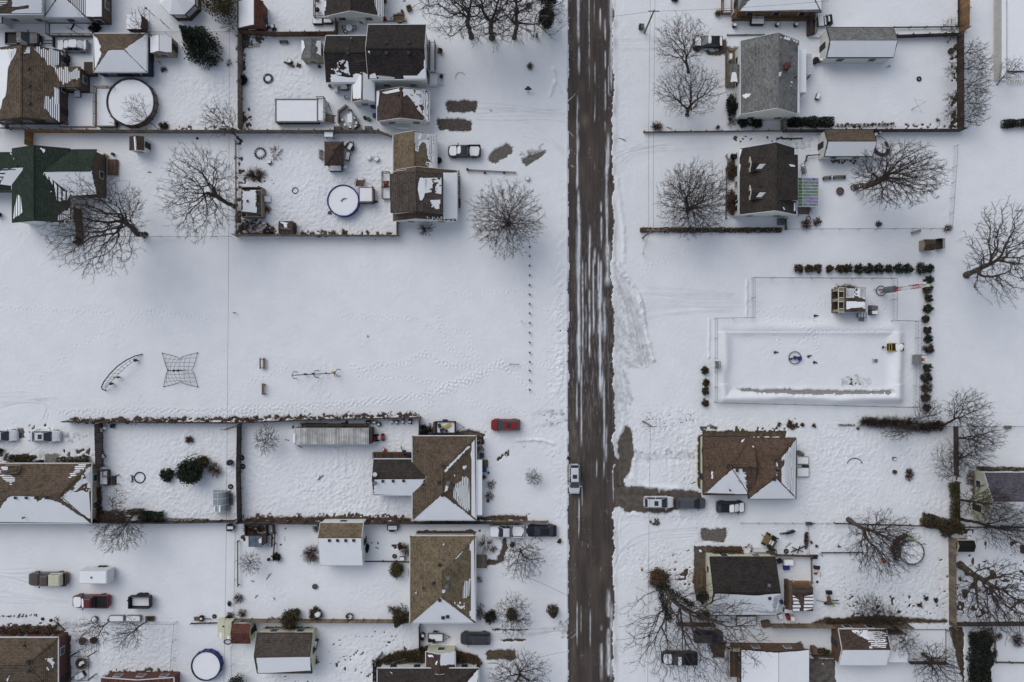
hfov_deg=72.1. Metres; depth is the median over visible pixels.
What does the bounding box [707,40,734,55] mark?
dirt path
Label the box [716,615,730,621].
deck
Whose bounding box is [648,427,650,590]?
overhead wire
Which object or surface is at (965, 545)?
shed
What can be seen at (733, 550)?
hedge
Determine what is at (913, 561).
swimming pool
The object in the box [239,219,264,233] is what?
bare shrub
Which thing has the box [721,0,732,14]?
deck
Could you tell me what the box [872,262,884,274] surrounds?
shrub
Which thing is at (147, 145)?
door
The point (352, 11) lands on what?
house
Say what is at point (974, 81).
bare tree
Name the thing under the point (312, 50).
shed
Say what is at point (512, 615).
bare tree
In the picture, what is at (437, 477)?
house
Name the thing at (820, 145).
door
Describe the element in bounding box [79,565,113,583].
cargo trailer
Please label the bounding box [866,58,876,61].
window
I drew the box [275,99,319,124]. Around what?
rectangular pool
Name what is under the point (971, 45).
bare tree
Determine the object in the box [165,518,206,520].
hedge
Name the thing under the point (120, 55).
garage
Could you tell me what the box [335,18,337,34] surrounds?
board fence
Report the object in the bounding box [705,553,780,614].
house
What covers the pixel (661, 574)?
shrub
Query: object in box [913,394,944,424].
bare tree
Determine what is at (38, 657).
house
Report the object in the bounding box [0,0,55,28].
house
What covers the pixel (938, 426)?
chain link fence
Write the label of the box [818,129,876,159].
garage
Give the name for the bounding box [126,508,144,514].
hedge
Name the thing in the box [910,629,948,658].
fence
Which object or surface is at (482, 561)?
deck
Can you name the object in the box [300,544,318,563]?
bare shrub
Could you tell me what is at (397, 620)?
evergreen tree
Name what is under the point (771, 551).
deck
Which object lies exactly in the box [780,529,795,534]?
motorcycle
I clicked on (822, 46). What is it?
door
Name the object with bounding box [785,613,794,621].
toy kitchen
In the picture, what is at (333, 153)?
gazebo
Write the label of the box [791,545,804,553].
scrap pile
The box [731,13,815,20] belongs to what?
deck
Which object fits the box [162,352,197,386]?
climbing net
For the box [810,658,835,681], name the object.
concrete pad
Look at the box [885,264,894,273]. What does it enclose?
shrub
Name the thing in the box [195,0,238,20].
evergreen tree
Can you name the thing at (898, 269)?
shrub
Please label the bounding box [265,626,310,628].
hedge
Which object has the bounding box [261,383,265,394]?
park bench
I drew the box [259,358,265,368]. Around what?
park bench
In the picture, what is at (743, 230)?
hedge
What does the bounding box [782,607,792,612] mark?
storage box
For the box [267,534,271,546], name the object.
plank rack
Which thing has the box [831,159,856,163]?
stone edging
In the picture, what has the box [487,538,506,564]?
garden path
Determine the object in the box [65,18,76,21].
window
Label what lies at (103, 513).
hedge
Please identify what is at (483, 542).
bare shrub
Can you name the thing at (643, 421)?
utility pole
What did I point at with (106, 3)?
window
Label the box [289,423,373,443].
storage trailer
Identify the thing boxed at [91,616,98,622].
wood reel
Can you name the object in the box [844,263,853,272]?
shrub
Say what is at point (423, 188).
house
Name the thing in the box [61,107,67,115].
door
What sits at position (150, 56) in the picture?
door
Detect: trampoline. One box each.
[75,658,89,669]
[874,136,888,156]
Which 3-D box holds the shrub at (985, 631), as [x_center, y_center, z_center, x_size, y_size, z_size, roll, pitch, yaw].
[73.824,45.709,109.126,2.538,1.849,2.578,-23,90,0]
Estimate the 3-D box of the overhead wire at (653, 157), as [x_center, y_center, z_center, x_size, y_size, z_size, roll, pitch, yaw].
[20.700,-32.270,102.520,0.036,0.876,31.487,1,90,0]
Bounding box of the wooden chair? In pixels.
[437,47,442,54]
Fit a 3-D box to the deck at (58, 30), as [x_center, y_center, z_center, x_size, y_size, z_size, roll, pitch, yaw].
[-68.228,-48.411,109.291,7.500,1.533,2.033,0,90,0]
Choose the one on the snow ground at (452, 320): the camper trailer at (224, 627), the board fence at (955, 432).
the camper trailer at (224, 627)
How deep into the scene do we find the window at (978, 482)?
108.42 m
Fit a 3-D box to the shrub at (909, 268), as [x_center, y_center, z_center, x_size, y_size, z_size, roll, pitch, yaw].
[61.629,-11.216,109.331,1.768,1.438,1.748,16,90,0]
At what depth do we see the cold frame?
108.29 m
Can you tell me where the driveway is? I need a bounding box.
[615,486,700,512]
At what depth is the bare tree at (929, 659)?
104.74 m
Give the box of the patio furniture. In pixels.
[818,14,832,26]
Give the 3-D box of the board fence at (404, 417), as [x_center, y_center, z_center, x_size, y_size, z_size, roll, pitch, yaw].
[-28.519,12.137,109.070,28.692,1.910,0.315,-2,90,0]
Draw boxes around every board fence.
[23,128,91,132]
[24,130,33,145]
[61,420,238,423]
[73,205,83,237]
[86,128,379,133]
[92,519,236,523]
[94,423,103,468]
[231,233,399,236]
[231,618,408,622]
[233,416,420,423]
[235,520,519,524]
[236,423,242,524]
[237,0,243,129]
[239,29,336,36]
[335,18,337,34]
[372,652,382,681]
[378,129,392,137]
[396,221,398,235]
[419,624,420,653]
[491,519,547,522]
[643,129,784,132]
[675,621,715,626]
[770,622,914,628]
[775,553,812,556]
[781,117,785,129]
[782,127,967,132]
[810,653,834,657]
[896,32,961,37]
[908,661,947,664]
[948,536,957,629]
[949,621,1023,626]
[953,427,960,476]
[954,481,961,524]
[956,31,965,128]
[959,0,971,31]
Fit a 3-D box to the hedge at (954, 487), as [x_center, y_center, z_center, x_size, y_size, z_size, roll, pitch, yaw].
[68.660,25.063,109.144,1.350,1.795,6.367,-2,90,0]
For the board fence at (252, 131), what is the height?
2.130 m
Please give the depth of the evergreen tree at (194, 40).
106.78 m
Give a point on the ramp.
(267, 198)
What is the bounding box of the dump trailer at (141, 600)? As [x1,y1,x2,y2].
[127,592,151,608]
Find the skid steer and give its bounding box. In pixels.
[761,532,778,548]
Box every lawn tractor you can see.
[374,433,384,441]
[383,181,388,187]
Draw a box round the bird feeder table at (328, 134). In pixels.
[324,132,334,138]
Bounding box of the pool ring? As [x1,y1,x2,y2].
[134,472,145,482]
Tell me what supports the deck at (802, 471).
on the ground at (958, 639)
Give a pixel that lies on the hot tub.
(759, 21)
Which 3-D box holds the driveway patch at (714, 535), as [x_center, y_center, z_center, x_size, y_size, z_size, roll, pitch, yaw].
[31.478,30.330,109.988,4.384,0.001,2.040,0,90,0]
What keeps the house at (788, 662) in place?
on the ground at (958, 639)
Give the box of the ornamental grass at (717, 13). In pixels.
[714,8,722,17]
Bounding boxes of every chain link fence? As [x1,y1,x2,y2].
[62,621,177,674]
[234,524,236,616]
[714,277,921,358]
[714,371,717,402]
[715,365,919,407]
[740,522,845,523]
[785,228,951,229]
[858,425,1022,426]
[947,629,955,680]
[950,145,957,227]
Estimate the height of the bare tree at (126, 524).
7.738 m
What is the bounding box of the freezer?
[782,558,793,564]
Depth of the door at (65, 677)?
108.98 m
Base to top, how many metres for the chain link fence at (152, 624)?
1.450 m
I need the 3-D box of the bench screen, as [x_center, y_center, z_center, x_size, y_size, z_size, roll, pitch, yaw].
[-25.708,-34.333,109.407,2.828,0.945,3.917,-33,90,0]
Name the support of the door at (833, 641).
in the garage at (855, 644)
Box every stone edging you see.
[2,614,36,617]
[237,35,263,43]
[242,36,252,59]
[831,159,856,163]
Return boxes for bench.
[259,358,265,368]
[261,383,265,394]
[333,126,341,129]
[365,126,372,129]
[822,175,832,179]
[833,175,845,179]
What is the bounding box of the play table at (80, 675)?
[73,670,86,680]
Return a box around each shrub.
[72,236,82,245]
[88,22,101,32]
[158,121,167,129]
[158,468,175,483]
[184,436,193,443]
[195,455,209,468]
[206,462,221,478]
[233,592,243,603]
[236,74,247,85]
[237,608,246,617]
[239,167,267,181]
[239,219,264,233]
[241,525,270,533]
[259,227,274,233]
[270,146,282,160]
[271,552,280,561]
[279,608,298,631]
[292,608,300,617]
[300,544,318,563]
[309,606,322,619]
[345,613,352,620]
[387,605,395,614]
[388,560,403,579]
[397,542,402,550]
[400,543,408,558]
[417,222,435,236]
[420,424,432,434]
[476,603,485,620]
[477,435,484,454]
[477,535,493,554]
[483,609,497,624]
[485,479,496,490]
[485,490,493,499]
[504,606,517,620]
[647,566,672,589]
[651,121,663,130]
[695,592,706,604]
[697,610,710,621]
[700,366,709,374]
[701,379,709,387]
[701,387,709,395]
[701,398,708,406]
[725,93,736,119]
[725,159,735,182]
[725,188,735,217]
[726,116,736,126]
[730,153,734,160]
[737,119,748,127]
[749,119,762,127]
[786,420,795,429]
[793,264,803,273]
[801,216,812,230]
[804,264,814,272]
[804,531,809,545]
[812,217,822,226]
[812,264,821,273]
[818,647,830,655]
[825,264,834,272]
[835,264,844,272]
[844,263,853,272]
[853,263,864,274]
[863,262,874,273]
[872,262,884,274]
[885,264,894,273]
[894,262,904,273]
[903,263,914,273]
[904,468,915,480]
[915,262,927,274]
[919,371,933,383]
[919,382,933,393]
[920,394,930,401]
[921,283,933,294]
[921,315,929,323]
[922,304,934,313]
[922,344,934,354]
[923,275,934,283]
[923,326,931,333]
[923,334,933,343]
[923,363,932,372]
[924,294,933,302]
[926,263,934,273]
[942,224,953,231]
[965,470,975,486]
[979,627,995,642]
[1009,632,1023,647]
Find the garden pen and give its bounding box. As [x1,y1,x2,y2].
[244,524,274,535]
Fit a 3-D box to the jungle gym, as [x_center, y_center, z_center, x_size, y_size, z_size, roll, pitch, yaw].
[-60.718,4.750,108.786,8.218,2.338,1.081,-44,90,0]
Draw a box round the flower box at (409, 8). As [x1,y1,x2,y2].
[406,4,412,11]
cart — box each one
[194,615,209,621]
[345,141,354,150]
[387,524,399,531]
[882,343,903,351]
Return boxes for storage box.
[74,91,81,97]
[340,86,348,90]
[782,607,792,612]
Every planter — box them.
[79,638,85,644]
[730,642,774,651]
[948,48,954,53]
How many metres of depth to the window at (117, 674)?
108.60 m
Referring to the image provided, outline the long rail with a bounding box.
[237,540,239,586]
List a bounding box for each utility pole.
[219,423,242,429]
[642,420,657,427]
[644,9,658,33]
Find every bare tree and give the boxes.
[37,164,151,281]
[51,617,65,630]
[70,614,109,660]
[86,507,146,554]
[105,615,146,655]
[106,488,126,511]
[120,188,146,224]
[122,93,158,129]
[127,7,152,40]
[153,140,241,246]
[200,97,241,140]
[217,12,237,31]
[237,551,262,575]
[253,424,278,455]
[412,0,496,41]
[453,0,535,53]
[467,176,546,260]
[482,0,572,45]
[486,648,551,681]
[495,591,533,639]
[502,534,546,583]
[525,467,542,486]
[617,574,779,681]
[651,157,735,239]
[652,12,713,73]
[652,61,726,116]
[841,507,925,583]
[848,139,952,211]
[852,591,884,624]
[866,601,904,642]
[880,421,923,442]
[889,623,923,660]
[910,640,965,681]
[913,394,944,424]
[931,436,969,486]
[939,17,966,42]
[941,101,964,121]
[942,89,962,104]
[942,386,995,435]
[944,58,967,76]
[949,433,996,473]
[952,557,1023,644]
[957,482,1019,521]
[958,195,1023,308]
[958,420,1007,455]
[960,498,1023,554]
[961,103,990,129]
[962,38,990,65]
[962,69,993,98]
[963,86,994,113]
[964,50,995,79]
[996,55,1023,84]
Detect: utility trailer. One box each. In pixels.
[428,630,449,643]
[433,419,463,434]
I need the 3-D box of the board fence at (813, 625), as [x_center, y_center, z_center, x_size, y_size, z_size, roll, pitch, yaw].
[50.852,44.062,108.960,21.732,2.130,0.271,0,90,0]
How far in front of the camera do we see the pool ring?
109.78 m
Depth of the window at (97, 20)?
108.40 m
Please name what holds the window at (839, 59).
in the garage at (858, 44)
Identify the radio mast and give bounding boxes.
[876,282,929,295]
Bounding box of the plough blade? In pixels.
[44,36,54,47]
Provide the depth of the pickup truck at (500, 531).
108.83 m
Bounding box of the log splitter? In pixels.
[817,590,838,605]
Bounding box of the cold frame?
[248,533,267,546]
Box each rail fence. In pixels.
[0,127,24,129]
[190,622,217,624]
[234,140,237,236]
[272,532,276,557]
[365,560,408,562]
[466,168,515,173]
[727,34,764,35]
[810,558,812,583]
[821,552,861,553]
[833,522,1023,527]
[894,0,959,28]
[993,636,1023,663]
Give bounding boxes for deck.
[45,20,93,36]
[59,92,95,126]
[93,86,120,127]
[96,469,118,485]
[107,159,118,174]
[313,0,328,18]
[316,96,335,122]
[354,179,374,203]
[372,452,411,459]
[381,171,389,199]
[396,127,409,129]
[429,39,435,72]
[429,71,442,87]
[476,555,486,567]
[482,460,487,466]
[694,570,705,594]
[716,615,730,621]
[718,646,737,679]
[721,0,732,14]
[725,46,737,87]
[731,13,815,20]
[736,615,755,625]
[752,547,767,551]
[766,548,776,556]
[791,581,811,585]
[797,207,811,215]
[797,456,808,463]
[797,467,808,476]
[806,13,817,36]
[809,34,819,37]
[856,312,866,321]
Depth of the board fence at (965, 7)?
108.56 m
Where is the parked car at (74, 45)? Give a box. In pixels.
[57,37,89,52]
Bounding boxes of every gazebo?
[160,0,200,20]
[324,141,345,166]
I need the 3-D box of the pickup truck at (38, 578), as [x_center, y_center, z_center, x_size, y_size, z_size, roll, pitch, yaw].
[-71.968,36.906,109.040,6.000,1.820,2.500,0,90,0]
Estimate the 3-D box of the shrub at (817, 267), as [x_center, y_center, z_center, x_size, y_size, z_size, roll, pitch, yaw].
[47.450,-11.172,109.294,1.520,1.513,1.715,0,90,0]
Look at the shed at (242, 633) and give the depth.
107.57 m
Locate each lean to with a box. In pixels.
[84,62,97,76]
[887,629,907,661]
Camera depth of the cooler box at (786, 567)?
109.43 m
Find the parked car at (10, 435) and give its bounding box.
[0,429,18,442]
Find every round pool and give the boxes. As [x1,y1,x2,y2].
[106,77,158,127]
[191,648,223,680]
[327,184,359,216]
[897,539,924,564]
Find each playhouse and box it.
[239,186,265,218]
[919,239,935,250]
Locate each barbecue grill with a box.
[63,51,69,61]
[776,558,782,564]
[813,57,818,63]
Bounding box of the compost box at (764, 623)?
[760,619,770,627]
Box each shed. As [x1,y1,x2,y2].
[126,14,147,32]
[129,135,150,153]
[150,35,177,57]
[230,620,254,643]
[239,0,267,30]
[254,627,316,673]
[278,221,296,233]
[301,38,323,63]
[318,519,366,565]
[784,578,813,610]
[955,538,975,551]
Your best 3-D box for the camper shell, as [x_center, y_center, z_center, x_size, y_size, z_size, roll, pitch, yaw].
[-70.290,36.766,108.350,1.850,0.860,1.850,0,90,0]
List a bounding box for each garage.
[93,33,153,76]
[100,671,179,681]
[376,87,429,124]
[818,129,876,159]
[819,27,897,62]
[831,623,890,665]
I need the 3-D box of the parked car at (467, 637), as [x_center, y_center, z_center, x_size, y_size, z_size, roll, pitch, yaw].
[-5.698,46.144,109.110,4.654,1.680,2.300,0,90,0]
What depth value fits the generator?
109.01 m
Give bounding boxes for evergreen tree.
[174,457,203,485]
[178,25,222,69]
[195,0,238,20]
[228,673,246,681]
[392,605,408,627]
[537,2,555,32]
[538,0,558,7]
[546,603,558,618]
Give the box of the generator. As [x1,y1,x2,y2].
[868,305,877,314]
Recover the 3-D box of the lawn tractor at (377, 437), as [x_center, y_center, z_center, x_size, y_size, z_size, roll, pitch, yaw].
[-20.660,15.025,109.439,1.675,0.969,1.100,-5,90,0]
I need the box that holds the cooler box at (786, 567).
[783,565,789,569]
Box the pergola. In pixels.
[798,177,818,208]
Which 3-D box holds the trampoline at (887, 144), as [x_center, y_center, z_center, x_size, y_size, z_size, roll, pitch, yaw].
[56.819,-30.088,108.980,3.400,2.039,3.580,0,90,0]
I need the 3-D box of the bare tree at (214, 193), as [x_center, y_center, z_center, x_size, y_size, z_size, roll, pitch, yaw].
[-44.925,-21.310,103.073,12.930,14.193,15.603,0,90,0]
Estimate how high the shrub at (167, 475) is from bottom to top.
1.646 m
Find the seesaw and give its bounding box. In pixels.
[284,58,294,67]
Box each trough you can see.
[108,615,124,621]
[125,615,141,621]
[329,166,342,171]
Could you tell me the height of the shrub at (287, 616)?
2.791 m
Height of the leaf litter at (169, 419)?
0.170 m
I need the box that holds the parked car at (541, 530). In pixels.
[526,524,556,538]
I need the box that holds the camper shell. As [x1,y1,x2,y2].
[48,573,62,585]
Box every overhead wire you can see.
[224,497,226,652]
[227,2,229,404]
[507,11,651,26]
[648,51,649,203]
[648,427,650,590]
[653,38,654,226]
[675,1,821,10]
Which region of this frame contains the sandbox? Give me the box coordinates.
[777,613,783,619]
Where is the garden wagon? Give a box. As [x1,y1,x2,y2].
[390,13,404,23]
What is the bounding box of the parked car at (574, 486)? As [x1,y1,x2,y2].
[568,464,581,493]
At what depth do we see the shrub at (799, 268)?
109.07 m
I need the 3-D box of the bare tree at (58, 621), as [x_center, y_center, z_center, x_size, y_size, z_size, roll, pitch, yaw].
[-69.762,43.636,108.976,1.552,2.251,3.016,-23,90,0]
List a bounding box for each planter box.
[313,18,322,24]
[323,19,332,24]
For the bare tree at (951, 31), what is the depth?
106.55 m
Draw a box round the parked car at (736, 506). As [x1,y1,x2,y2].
[716,500,744,514]
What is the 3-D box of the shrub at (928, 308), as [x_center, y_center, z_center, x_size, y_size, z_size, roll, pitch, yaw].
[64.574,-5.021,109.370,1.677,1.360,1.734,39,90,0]
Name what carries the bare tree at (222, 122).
on the ground at (958, 639)
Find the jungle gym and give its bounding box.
[101,354,142,390]
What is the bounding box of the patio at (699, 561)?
[694,546,706,569]
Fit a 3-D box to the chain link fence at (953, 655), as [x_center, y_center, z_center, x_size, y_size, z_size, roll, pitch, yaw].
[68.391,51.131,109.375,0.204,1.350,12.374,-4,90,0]
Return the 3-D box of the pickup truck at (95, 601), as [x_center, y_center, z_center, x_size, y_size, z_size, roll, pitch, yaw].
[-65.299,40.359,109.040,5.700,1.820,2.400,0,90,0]
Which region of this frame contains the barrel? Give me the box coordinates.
[226,460,232,465]
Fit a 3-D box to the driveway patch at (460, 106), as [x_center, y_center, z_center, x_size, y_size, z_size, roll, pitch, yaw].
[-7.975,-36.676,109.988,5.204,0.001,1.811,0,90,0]
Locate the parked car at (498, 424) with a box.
[491,418,519,432]
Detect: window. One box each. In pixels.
[9,18,20,21]
[33,18,44,21]
[60,645,64,655]
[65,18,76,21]
[83,75,86,84]
[92,473,96,481]
[92,501,96,509]
[93,19,104,22]
[99,170,103,178]
[105,0,108,10]
[113,673,123,676]
[136,673,146,676]
[159,673,168,676]
[338,17,346,20]
[365,17,372,20]
[437,647,444,650]
[834,58,844,61]
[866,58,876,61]
[976,480,980,487]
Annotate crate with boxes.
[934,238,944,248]
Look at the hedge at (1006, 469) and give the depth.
109.33 m
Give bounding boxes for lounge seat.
[345,152,350,160]
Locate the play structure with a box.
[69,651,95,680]
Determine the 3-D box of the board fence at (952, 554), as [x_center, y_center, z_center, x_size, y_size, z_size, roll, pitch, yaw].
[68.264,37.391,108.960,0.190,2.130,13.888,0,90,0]
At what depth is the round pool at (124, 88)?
108.81 m
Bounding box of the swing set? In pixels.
[292,369,339,378]
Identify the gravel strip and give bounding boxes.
[738,389,891,394]
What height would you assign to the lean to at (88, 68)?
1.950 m
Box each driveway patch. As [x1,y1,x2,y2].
[19,429,23,437]
[437,119,471,130]
[446,101,476,111]
[486,649,516,659]
[489,144,512,162]
[522,151,544,165]
[701,529,726,540]
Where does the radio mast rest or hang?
on the ground at (958, 639)
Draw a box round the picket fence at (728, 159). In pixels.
[725,154,729,219]
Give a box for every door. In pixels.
[60,673,67,681]
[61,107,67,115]
[145,141,150,149]
[148,51,153,61]
[173,43,177,52]
[263,13,267,23]
[818,141,823,149]
[819,42,824,52]
[831,637,836,647]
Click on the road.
(591, 392)
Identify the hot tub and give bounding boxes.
[750,16,764,25]
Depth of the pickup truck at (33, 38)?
108.90 m
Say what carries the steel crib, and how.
on the snow ground at (452, 320)
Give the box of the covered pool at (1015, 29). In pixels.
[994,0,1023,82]
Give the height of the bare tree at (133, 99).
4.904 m
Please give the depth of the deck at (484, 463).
109.61 m
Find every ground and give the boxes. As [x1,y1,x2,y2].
[0,0,1023,681]
[0,35,1023,681]
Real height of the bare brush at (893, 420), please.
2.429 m
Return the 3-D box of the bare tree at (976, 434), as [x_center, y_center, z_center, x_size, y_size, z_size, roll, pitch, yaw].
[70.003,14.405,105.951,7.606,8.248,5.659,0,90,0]
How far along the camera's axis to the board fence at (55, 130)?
108.61 m
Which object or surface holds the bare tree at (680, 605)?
on the ground at (958, 639)
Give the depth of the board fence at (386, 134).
108.89 m
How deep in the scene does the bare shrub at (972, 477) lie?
109.52 m
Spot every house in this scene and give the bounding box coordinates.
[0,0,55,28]
[0,38,89,124]
[0,145,106,223]
[0,461,99,523]
[0,632,67,681]
[44,0,111,24]
[323,24,427,106]
[324,0,383,22]
[372,435,481,520]
[377,645,478,681]
[390,130,457,222]
[409,533,475,623]
[700,436,796,498]
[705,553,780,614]
[730,32,805,120]
[734,0,821,14]
[734,142,797,216]
[737,643,809,681]
[972,470,1023,524]
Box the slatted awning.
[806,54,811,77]
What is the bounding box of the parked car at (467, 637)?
[460,630,489,646]
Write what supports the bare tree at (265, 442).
on the ground at (958, 639)
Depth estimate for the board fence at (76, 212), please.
108.83 m
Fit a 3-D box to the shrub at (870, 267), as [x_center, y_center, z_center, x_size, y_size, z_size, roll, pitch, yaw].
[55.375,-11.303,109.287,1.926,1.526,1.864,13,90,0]
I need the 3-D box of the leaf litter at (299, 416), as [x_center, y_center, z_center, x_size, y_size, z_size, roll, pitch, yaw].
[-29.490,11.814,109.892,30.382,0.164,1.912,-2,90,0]
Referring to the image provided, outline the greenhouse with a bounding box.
[213,490,229,512]
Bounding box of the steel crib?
[145,616,154,620]
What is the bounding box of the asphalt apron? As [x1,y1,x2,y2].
[618,426,633,484]
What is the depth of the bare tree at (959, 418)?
104.54 m
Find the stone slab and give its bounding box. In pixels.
[700,424,716,428]
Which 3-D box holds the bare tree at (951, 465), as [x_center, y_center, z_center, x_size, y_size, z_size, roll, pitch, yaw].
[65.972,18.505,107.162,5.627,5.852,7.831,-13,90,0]
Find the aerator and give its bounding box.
[788,351,801,363]
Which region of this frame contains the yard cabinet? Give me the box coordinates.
[810,645,817,654]
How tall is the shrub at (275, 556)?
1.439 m
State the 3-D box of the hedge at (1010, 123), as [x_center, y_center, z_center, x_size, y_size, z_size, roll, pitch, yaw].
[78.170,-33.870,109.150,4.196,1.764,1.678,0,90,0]
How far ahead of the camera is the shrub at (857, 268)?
109.12 m
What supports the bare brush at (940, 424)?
on the ground at (958, 639)
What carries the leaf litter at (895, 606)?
on the snow ground at (452, 320)
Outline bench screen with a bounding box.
[337,104,360,129]
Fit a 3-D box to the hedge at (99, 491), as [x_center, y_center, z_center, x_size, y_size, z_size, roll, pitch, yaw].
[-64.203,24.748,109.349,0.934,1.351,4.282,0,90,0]
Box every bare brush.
[857,416,879,427]
[868,415,896,429]
[879,414,907,431]
[895,415,920,433]
[911,419,940,435]
[929,420,947,432]
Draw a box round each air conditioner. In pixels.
[358,18,366,25]
[777,218,784,224]
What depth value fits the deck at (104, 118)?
109.01 m
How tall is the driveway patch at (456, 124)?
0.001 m
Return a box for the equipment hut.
[831,287,864,312]
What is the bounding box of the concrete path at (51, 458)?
[45,454,58,461]
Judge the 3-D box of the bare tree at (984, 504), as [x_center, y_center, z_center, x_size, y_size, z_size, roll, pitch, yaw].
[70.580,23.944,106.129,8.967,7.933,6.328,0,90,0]
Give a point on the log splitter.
(828, 601)
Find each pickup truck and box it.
[5,30,42,46]
[29,571,68,587]
[73,593,110,609]
[448,143,480,158]
[489,524,523,539]
[661,649,697,666]
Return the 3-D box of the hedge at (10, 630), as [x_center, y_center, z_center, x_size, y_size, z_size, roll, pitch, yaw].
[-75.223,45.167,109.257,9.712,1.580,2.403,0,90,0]
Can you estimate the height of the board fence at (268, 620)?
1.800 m
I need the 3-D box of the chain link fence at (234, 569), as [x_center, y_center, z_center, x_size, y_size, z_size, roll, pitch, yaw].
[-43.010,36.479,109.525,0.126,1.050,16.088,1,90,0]
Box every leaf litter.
[71,415,254,425]
[229,408,419,421]
[242,513,411,520]
[669,569,694,585]
[844,579,946,628]
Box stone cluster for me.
[649,518,659,525]
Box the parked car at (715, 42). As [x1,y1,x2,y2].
[693,34,722,48]
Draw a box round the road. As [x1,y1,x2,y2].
[567,0,616,681]
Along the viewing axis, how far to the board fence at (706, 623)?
109.02 m
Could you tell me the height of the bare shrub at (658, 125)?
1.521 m
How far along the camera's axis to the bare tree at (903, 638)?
105.79 m
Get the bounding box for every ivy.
[654,583,674,624]
[658,582,696,609]
[890,533,910,562]
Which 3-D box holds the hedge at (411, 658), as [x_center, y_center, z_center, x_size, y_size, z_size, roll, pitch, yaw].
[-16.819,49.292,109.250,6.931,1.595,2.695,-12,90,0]
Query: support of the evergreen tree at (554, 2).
on the ground at (958, 639)
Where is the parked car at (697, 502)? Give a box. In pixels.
[676,496,705,510]
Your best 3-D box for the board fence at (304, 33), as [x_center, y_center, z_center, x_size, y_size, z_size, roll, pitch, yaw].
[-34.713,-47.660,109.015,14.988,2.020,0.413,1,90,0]
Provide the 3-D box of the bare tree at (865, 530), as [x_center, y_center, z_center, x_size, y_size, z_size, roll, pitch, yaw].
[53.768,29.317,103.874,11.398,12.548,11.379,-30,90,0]
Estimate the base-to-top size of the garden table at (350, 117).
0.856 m
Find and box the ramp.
[264,196,270,201]
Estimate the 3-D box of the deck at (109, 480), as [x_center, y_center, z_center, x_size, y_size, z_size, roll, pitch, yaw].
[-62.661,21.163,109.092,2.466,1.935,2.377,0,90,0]
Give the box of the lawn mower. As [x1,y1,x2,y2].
[270,24,276,31]
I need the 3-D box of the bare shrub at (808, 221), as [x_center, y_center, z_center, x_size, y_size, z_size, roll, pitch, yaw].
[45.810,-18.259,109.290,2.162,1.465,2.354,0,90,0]
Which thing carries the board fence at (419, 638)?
on the ground at (958, 639)
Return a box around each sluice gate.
[714,361,720,367]
[911,355,926,363]
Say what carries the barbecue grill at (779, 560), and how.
on the snow ground at (452, 320)
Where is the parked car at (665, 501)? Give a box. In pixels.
[643,495,672,509]
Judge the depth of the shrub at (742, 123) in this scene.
109.26 m
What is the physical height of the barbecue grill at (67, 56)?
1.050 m
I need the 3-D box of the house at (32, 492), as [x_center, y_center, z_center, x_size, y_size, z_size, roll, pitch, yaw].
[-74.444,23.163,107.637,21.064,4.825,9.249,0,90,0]
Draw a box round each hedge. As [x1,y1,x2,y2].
[0,624,58,634]
[5,454,33,462]
[55,455,90,462]
[92,508,125,523]
[96,487,102,513]
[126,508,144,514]
[137,510,164,522]
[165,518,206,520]
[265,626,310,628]
[382,647,424,665]
[456,652,482,666]
[458,170,460,196]
[640,227,695,233]
[696,227,782,233]
[712,547,743,554]
[787,115,834,128]
[826,616,905,624]
[837,122,894,127]
[920,512,953,531]
[939,523,965,537]
[949,482,959,523]
[965,631,993,681]
[976,466,1023,470]
[1000,118,1023,128]
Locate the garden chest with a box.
[814,93,820,99]
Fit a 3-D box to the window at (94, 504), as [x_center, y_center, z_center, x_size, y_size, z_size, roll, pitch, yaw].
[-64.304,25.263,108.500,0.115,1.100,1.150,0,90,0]
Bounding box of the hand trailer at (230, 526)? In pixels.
[226,523,235,530]
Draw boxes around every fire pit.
[254,147,266,158]
[263,73,272,83]
[836,187,843,194]
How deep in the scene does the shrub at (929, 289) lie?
109.13 m
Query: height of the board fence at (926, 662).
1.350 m
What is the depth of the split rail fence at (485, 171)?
109.50 m
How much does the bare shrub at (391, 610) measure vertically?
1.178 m
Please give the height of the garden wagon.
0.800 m
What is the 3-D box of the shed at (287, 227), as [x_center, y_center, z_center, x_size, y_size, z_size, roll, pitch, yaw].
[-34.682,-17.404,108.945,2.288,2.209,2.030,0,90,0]
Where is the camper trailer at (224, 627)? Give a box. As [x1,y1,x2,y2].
[218,618,234,638]
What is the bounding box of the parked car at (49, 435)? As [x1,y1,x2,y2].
[29,429,61,443]
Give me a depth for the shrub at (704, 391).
109.25 m
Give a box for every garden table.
[345,24,352,31]
[347,113,352,123]
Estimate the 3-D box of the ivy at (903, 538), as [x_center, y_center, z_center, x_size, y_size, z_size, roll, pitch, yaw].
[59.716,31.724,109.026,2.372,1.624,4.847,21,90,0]
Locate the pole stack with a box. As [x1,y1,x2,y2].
[229,493,233,504]
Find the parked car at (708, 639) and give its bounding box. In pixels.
[693,629,722,644]
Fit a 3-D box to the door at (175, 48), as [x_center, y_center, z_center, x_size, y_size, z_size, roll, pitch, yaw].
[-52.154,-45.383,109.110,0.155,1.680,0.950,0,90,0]
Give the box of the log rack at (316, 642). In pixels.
[314,638,318,647]
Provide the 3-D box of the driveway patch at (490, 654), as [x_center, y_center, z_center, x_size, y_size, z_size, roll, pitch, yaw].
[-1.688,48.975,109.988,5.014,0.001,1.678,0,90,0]

